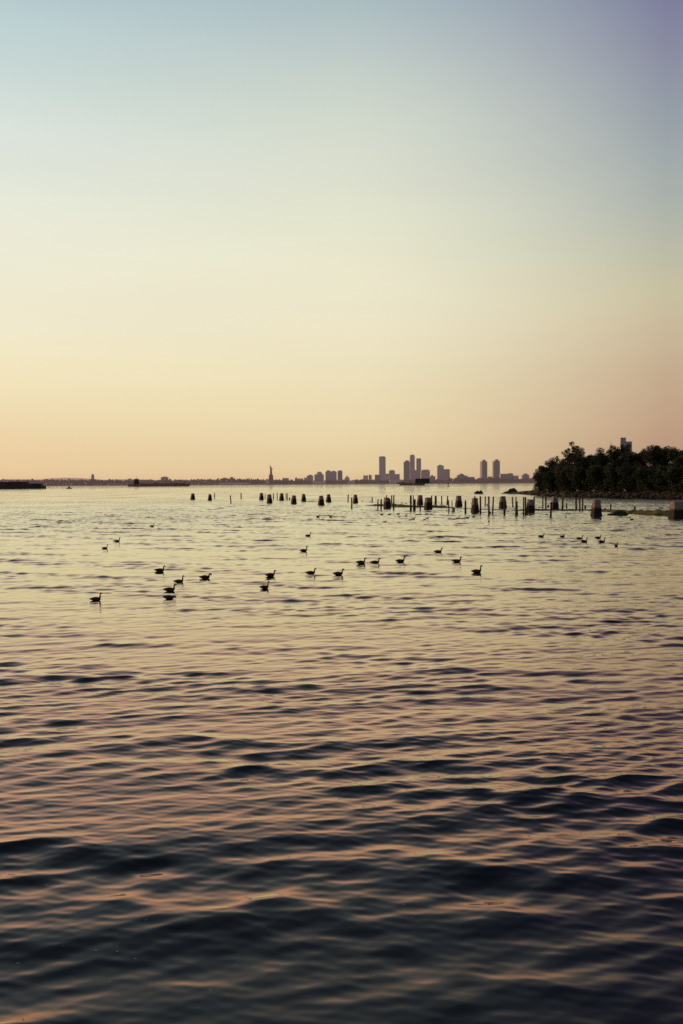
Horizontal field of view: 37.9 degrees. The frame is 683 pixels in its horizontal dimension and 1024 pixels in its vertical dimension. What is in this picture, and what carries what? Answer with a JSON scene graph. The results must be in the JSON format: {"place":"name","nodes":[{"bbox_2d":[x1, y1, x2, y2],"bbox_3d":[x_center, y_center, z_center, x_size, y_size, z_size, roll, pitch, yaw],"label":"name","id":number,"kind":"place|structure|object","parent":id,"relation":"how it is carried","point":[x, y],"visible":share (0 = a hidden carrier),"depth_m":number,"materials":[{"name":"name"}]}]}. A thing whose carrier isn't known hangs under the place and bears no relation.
{"place":"outdoors","nodes":[
{"label":"outdoors","id":0,"kind":"place"},
{"bbox_2d":[4,478,261,484],"bbox_3d":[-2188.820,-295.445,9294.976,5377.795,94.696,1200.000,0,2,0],"label":"hills","id":1,"kind":"structure","parent":0,"point":[73,479],"depth_m":9160.49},
{"bbox_2d":[44,482,536,485],"bbox_3d":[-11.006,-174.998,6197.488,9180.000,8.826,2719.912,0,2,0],"label":"shore","id":2,"kind":"structure","parent":0,"point":[293,484],"depth_m":4921.43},
{"bbox_2d":[0,477,536,484],"bbox_3d":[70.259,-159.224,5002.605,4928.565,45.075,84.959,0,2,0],"label":"treeline","id":3,"kind":"object","parent":2,"relation":"on","point":[129,481],"visible":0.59,"depth_m":4985.64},
{"bbox_2d":[269,467,272,479],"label":"statue","id":4,"kind":"object","parent":2,"relation":"on","point":[270,476],"visible":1,"depth_m":5036.84,"materials":[{"name":"stone"}]},
{"bbox_2d":[304,475,312,480],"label":"apartment block","id":5,"kind":"structure","parent":2,"relation":"on","point":[309,478],"depth_m":6181.23,"materials":[{"name":"brick"}]},
{"bbox_2d":[314,472,323,480],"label":"apartment block","id":6,"kind":"structure","parent":2,"relation":"on","point":[319,476],"depth_m":6173.15,"materials":[{"name":"brick"}]},
{"bbox_2d":[312,481,325,483],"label":"waterfront shed","id":7,"kind":"structure","parent":2,"relation":"on","point":[319,482],"depth_m":4906.43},
{"bbox_2d":[325,470,336,482],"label":"apartment block","id":8,"kind":"structure","parent":2,"relation":"on","point":[329,475],"depth_m":6268.05,"materials":[{"name":"brick"}]},
{"bbox_2d":[337,470,341,480],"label":"apartment tower","id":9,"kind":"structure","parent":2,"relation":"on","point":[339,474],"depth_m":6084.21,"materials":[{"name":"grey concrete"}]},
{"bbox_2d":[379,456,385,479],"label":"skyscraper","id":10,"kind":"structure","parent":2,"relation":"on","point":[382,466],"depth_m":6980.78,"materials":[{"name":"grey glass"}]},
{"bbox_2d":[389,470,394,479],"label":"office tower","id":11,"kind":"structure","parent":2,"relation":"on","point":[391,474],"depth_m":6580.52,"materials":[{"name":"brick"}]},
{"bbox_2d":[389,480,401,483],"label":"waterfront shed","id":12,"kind":"structure","parent":2,"relation":"on","point":[393,481],"depth_m":4908.99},
{"bbox_2d":[403,460,409,479],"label":"skyscraper","id":13,"kind":"structure","parent":2,"relation":"on","point":[406,464],"depth_m":6977.92,"materials":[{"name":"grey concrete"}]},
{"bbox_2d":[410,455,414,479],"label":"skyscraper","id":14,"kind":"structure","parent":2,"relation":"on","point":[412,463],"depth_m":7180.05,"materials":[{"name":"grey glass"}]},
{"bbox_2d":[416,458,420,478],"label":"skyscraper","id":15,"kind":"structure","parent":2,"relation":"on","point":[418,464],"depth_m":7080.59,"materials":[{"name":"grey glass"}]},
{"bbox_2d":[420,470,429,478],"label":"office block","id":16,"kind":"structure","parent":2,"relation":"on","point":[424,474],"depth_m":6671.72,"materials":[{"name":"brick"}]},
{"bbox_2d":[437,465,443,480],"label":"office tower","id":17,"kind":"structure","parent":2,"relation":"on","point":[440,472],"depth_m":6778.58,"materials":[{"name":"grey glass"}]},
{"bbox_2d":[444,469,449,479],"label":"office block","id":18,"kind":"structure","parent":2,"relation":"on","point":[446,473],"depth_m":6878.69,"materials":[{"name":"brick"}]},
{"bbox_2d":[457,474,467,482],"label":"building","id":19,"kind":"structure","parent":2,"relation":"on","point":[462,476],"depth_m":5876.57,"materials":[{"name":"grey concrete"}]},
{"bbox_2d":[480,460,486,478],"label":"apartment tower","id":20,"kind":"structure","parent":2,"relation":"on","point":[483,469],"depth_m":6382.13,"materials":[{"name":"grey concrete"}]},
{"bbox_2d":[492,459,499,477],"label":"apartment tower","id":21,"kind":"structure","parent":2,"relation":"on","point":[495,468],"depth_m":6382.13,"materials":[{"name":"grey concrete"}]},
{"bbox_2d":[499,473,512,478],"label":"office block","id":22,"kind":"structure","parent":2,"relation":"on","point":[508,475],"depth_m":6165.43,"materials":[{"name":"grey concrete"}]},
{"bbox_2d":[0,483,682,1023],"bbox_3d":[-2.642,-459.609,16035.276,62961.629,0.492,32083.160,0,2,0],"label":"water","id":23,"kind":"structure","parent":0,"point":[292,793],"depth_m":23.54,"materials":[{"name":"liquid"}]},
{"bbox_2d":[0,482,45,488],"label":"pier","id":24,"kind":"structure","parent":23,"relation":"in","point":[15,485],"depth_m":1604.33,"materials":[{"name":"black"}]},
{"bbox_2d":[89,593,102,600],"bbox_3d":[-13.755,4.750,55.768,0.744,0.482,0.270,-1,2,-12],"label":"goose","id":25,"kind":"object","parent":23,"relation":"on","point":[96,598],"visible":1,"depth_m":55.67},
{"bbox_2d":[128,476,189,486],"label":"cargo ship","id":26,"kind":"object","parent":23,"relation":"on","point":[136,482],"visible":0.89,"depth_m":2750.93,"materials":[{"name":"metal"}]},
{"bbox_2d":[154,565,165,571],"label":"goose","id":27,"kind":"object","parent":23,"relation":"on","point":[159,570],"visible":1,"depth_m":73.80},
{"bbox_2d":[162,595,175,598],"bbox_3d":[-9.760,4.829,56.430,0.810,0.245,0.290,0,2,-4],"label":"goose","id":28,"kind":"object","parent":23,"relation":"on","point":[169,597],"visible":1,"depth_m":56.32},
{"bbox_2d":[163,584,175,591],"bbox_3d":[-10.422,4.598,60.398,0.872,0.475,0.310,-1,2,-6],"label":"goose","id":29,"kind":"object","parent":23,"relation":"on","point":[168,589],"visible":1,"depth_m":60.30},
{"bbox_2d":[173,575,184,582],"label":"goose","id":30,"kind":"object","parent":23,"relation":"on","point":[178,581],"visible":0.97,"depth_m":65.43},
{"bbox_2d":[199,573,211,578],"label":"goose","id":31,"kind":"object","parent":23,"relation":"on","point":[205,576],"visible":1,"depth_m":68.39},
{"bbox_2d":[259,493,263,499],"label":"concrete pier stump","id":32,"kind":"object","parent":23,"relation":"in","point":[261,496],"visible":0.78,"depth_m":394.85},
{"bbox_2d":[259,581,269,588],"bbox_3d":[-4.757,4.520,61.613,0.738,0.479,0.268,-1,2,-28],"label":"goose","id":33,"kind":"object","parent":23,"relation":"on","point":[264,586],"visible":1,"depth_m":61.54},
{"bbox_2d":[267,494,272,502],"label":"concrete pier stump","id":34,"kind":"object","parent":23,"relation":"in","point":[269,498],"visible":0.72,"depth_m":331.24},
{"bbox_2d":[265,570,275,575],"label":"goose","id":35,"kind":"object","parent":23,"relation":"on","point":[270,574],"visible":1,"depth_m":69.41},
{"bbox_2d":[291,495,296,503],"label":"concrete pier stump","id":36,"kind":"object","parent":23,"relation":"in","point":[293,500],"visible":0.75,"depth_m":315.40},
{"bbox_2d":[305,568,316,573],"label":"goose","id":37,"kind":"object","parent":23,"relation":"on","point":[310,572],"visible":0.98,"depth_m":70.92},
{"bbox_2d":[318,496,324,504],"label":"concrete pier stump","id":38,"kind":"object","parent":23,"relation":"in","point":[321,500],"visible":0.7,"depth_m":292.92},
{"bbox_2d":[326,494,330,501],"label":"concrete pier stump","id":39,"kind":"object","parent":23,"relation":"in","point":[328,498],"visible":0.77,"depth_m":341.53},
{"bbox_2d":[333,569,344,574],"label":"goose","id":40,"kind":"object","parent":23,"relation":"on","point":[338,573],"visible":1,"depth_m":70.12},
{"bbox_2d":[353,495,357,502],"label":"concrete pier stump","id":41,"kind":"object","parent":23,"relation":"in","point":[355,499],"visible":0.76,"depth_m":323.01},
{"bbox_2d":[383,497,390,507],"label":"concrete pier stump","id":42,"kind":"object","parent":23,"relation":"in","point":[387,502],"visible":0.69,"depth_m":255.60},
{"bbox_2d":[410,495,411,509],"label":"timber pile","id":43,"kind":"object","parent":23,"relation":"in","point":[410,502],"visible":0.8,"depth_m":232.76,"materials":[{"name":"brown wood"}]},
{"bbox_2d":[396,479,429,484],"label":"barge","id":44,"kind":"object","parent":23,"relation":"on","point":[421,481],"visible":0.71,"depth_m":2387.70,"materials":[{"name":"black metal"}]},
{"bbox_2d":[413,499,415,510],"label":"timber pile","id":45,"kind":"object","parent":23,"relation":"in","point":[414,504],"visible":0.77,"depth_m":231.12,"materials":[{"name":"brown wood"}]},
{"bbox_2d":[417,495,422,504],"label":"concrete pier stump","id":46,"kind":"object","parent":23,"relation":"in","point":[419,498],"visible":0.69,"depth_m":293.61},
{"bbox_2d":[424,497,431,508],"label":"concrete pier stump","id":47,"kind":"object","parent":23,"relation":"in","point":[428,503],"visible":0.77,"depth_m":241.96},
{"bbox_2d":[455,496,462,506],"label":"concrete pier stump","id":48,"kind":"object","parent":23,"relation":"in","point":[458,502],"visible":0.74,"depth_m":267.75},
{"bbox_2d":[471,498,478,512],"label":"concrete pier stump","id":49,"kind":"object","parent":23,"relation":"in","point":[472,506],"visible":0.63,"depth_m":213.34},
{"bbox_2d":[474,496,475,511],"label":"timber pile","id":50,"kind":"object","parent":23,"relation":"in","point":[474,503],"visible":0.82,"depth_m":211.39,"materials":[{"name":"brown wood"}]},
{"bbox_2d":[471,565,481,572],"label":"goose","id":51,"kind":"object","parent":23,"relation":"on","point":[476,571],"visible":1,"depth_m":71.58},
{"bbox_2d":[488,496,489,514],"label":"timber pile","id":52,"kind":"object","parent":23,"relation":"in","point":[488,505],"visible":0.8,"depth_m":196.64,"materials":[{"name":"brown wood"}]},
{"bbox_2d":[499,496,506,507],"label":"concrete pier stump","id":53,"kind":"object","parent":23,"relation":"in","point":[501,501],"visible":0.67,"depth_m":249.13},
{"bbox_2d":[527,499,534,512],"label":"concrete pier stump","id":54,"kind":"object","parent":23,"relation":"in","point":[531,505],"visible":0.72,"depth_m":208.02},
{"bbox_2d":[550,502,551,516],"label":"timber pile","id":55,"kind":"object","parent":23,"relation":"in","point":[550,509],"visible":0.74,"depth_m":184.64,"materials":[{"name":"brown wood"}]},
{"bbox_2d":[551,496,558,508],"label":"concrete pier stump","id":56,"kind":"object","parent":23,"relation":"in","point":[555,503],"visible":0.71,"depth_m":236.68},
{"bbox_2d":[590,500,601,516],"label":"concrete pier stump","id":57,"kind":"object","parent":23,"relation":"in","point":[596,509],"visible":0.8,"depth_m":184.04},
{"bbox_2d":[668,501,682,518],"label":"concrete pier stump","id":58,"kind":"object","parent":23,"relation":"in","point":[675,509],"visible":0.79,"depth_m":172.97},
{"bbox_2d":[0,0,682,482],"label":"sky","id":59,"kind":"structure","parent":0,"point":[240,239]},
{"bbox_2d":[365,503,506,509],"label":"mud bank","id":60,"kind":"structure","parent":0,"point":[402,505],"depth_m":261.58,"materials":[{"name":"brown soil"}]},
{"bbox_2d":[513,509,668,515],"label":"mud bank","id":61,"kind":"structure","parent":0,"point":[657,512],"depth_m":198.60,"materials":[{"name":"brown soil"}]},
{"bbox_2d":[607,509,627,514],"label":"weedy boulder","id":62,"kind":"object","parent":61,"relation":"on","point":[620,512],"visible":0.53,"depth_m":191.37,"materials":[{"name":"green plant"}]},
{"bbox_2d":[501,490,682,498],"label":"island","id":63,"kind":"structure","parent":0,"point":[652,491],"depth_m":420.93,"materials":[{"name":"soil"}]},
{"bbox_2d":[503,488,517,492],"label":"rock outcrop","id":64,"kind":"object","parent":63,"relation":"on","point":[512,490],"visible":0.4,"depth_m":562.34,"materials":[{"name":"black stone"}]},
{"bbox_2d":[531,473,548,490],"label":"broadleaf tree","id":65,"kind":"object","parent":63,"relation":"on","point":[538,477],"visible":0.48,"depth_m":490.52,"materials":[{"name":"green plant"}]},
{"bbox_2d":[533,465,551,476],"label":"broadleaf tree","id":66,"kind":"object","parent":63,"relation":"on","point":[541,469],"visible":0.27,"depth_m":495.30,"materials":[{"name":"green plant"}]},
{"bbox_2d":[542,470,558,490],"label":"broadleaf tree","id":67,"kind":"object","parent":63,"relation":"on","point":[550,478],"visible":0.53,"depth_m":469.64,"materials":[{"name":"green plant"}]},
{"bbox_2d":[544,457,560,472],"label":"broadleaf tree","id":68,"kind":"object","parent":63,"relation":"on","point":[551,464],"visible":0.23,"depth_m":487.57,"materials":[{"name":"green plant"}]},
{"bbox_2d":[553,465,577,490],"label":"broadleaf tree","id":69,"kind":"object","parent":63,"relation":"on","point":[563,481],"visible":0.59,"depth_m":454.23,"materials":[{"name":"green plant"}]},
{"bbox_2d":[553,441,584,473],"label":"broadleaf tree","id":70,"kind":"object","parent":63,"relation":"on","point":[567,460],"visible":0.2,"depth_m":471.06,"materials":[{"name":"green plant"}]},
{"bbox_2d":[566,466,592,490],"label":"broadleaf tree","id":71,"kind":"object","parent":63,"relation":"on","point":[578,475],"visible":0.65,"depth_m":440.51,"materials":[{"name":"green plant"}]},
{"bbox_2d":[568,453,600,488],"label":"broadleaf tree","id":72,"kind":"object","parent":63,"relation":"on","point":[584,461],"visible":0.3,"depth_m":455.06,"materials":[{"name":"green plant"}]},
{"bbox_2d":[504,490,682,498],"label":"shore rubble","id":73,"kind":"object","parent":63,"relation":"on","point":[646,494],"visible":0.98,"depth_m":407.11,"materials":[{"name":"black stone"}]},
{"bbox_2d":[585,464,610,490],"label":"broadleaf tree","id":74,"kind":"object","parent":63,"relation":"on","point":[595,474],"visible":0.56,"depth_m":426.36,"materials":[{"name":"green plant"}]},
{"bbox_2d":[590,447,620,489],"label":"broadleaf tree","id":75,"kind":"object","parent":63,"relation":"on","point":[603,461],"visible":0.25,"depth_m":444.44,"materials":[{"name":"green plant"}]},
{"bbox_2d":[532,478,682,491],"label":"undergrowth","id":76,"kind":"object","parent":63,"relation":"on","point":[664,488],"visible":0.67,"depth_m":408.75,"materials":[{"name":"green plant"}]},
{"bbox_2d":[602,464,631,491],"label":"broadleaf tree","id":77,"kind":"object","parent":63,"relation":"on","point":[611,473],"visible":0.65,"depth_m":415.10,"materials":[{"name":"green plant"}]},
{"bbox_2d":[606,443,631,468],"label":"broadleaf tree","id":78,"kind":"object","parent":63,"relation":"on","point":[614,455],"visible":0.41,"depth_m":437.11,"materials":[{"name":"green plant"}]},
{"bbox_2d":[621,451,644,469],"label":"broadleaf tree","id":79,"kind":"object","parent":63,"relation":"on","point":[630,463],"visible":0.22,"depth_m":427.46,"materials":[{"name":"green plant"}]},
{"bbox_2d":[629,448,654,467],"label":"broadleaf tree","id":80,"kind":"object","parent":63,"relation":"on","point":[640,460],"visible":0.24,"depth_m":424.42,"materials":[{"name":"green plant"}]},
{"bbox_2d":[632,465,660,491],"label":"broadleaf tree","id":81,"kind":"object","parent":63,"relation":"on","point":[643,473],"visible":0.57,"depth_m":398.13,"materials":[{"name":"green plant"}]},
{"bbox_2d":[641,445,671,468],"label":"broadleaf tree","id":82,"kind":"object","parent":63,"relation":"on","point":[652,456],"visible":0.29,"depth_m":415.12,"materials":[{"name":"green plant"}]},
{"bbox_2d":[657,447,682,466],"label":"broadleaf tree","id":83,"kind":"object","parent":63,"relation":"on","point":[663,453],"visible":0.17,"depth_m":412.78,"materials":[{"name":"green plant"}]},
{"bbox_2d":[661,465,682,491],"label":"broadleaf tree","id":84,"kind":"object","parent":63,"relation":"on","point":[673,472],"visible":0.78,"depth_m":381.45,"materials":[{"name":"green plant"}]},
{"bbox_2d":[666,448,682,466],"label":"broadleaf tree","id":85,"kind":"object","parent":63,"relation":"on","point":[673,454],"visible":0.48,"depth_m":402.52,"materials":[{"name":"green plant"}]},
{"bbox_2d":[620,438,631,457],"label":"apartment tower","id":86,"kind":"structure","parent":0,"point":[623,441],"depth_m":1591.64,"materials":[{"name":"grey concrete"}]}
]}

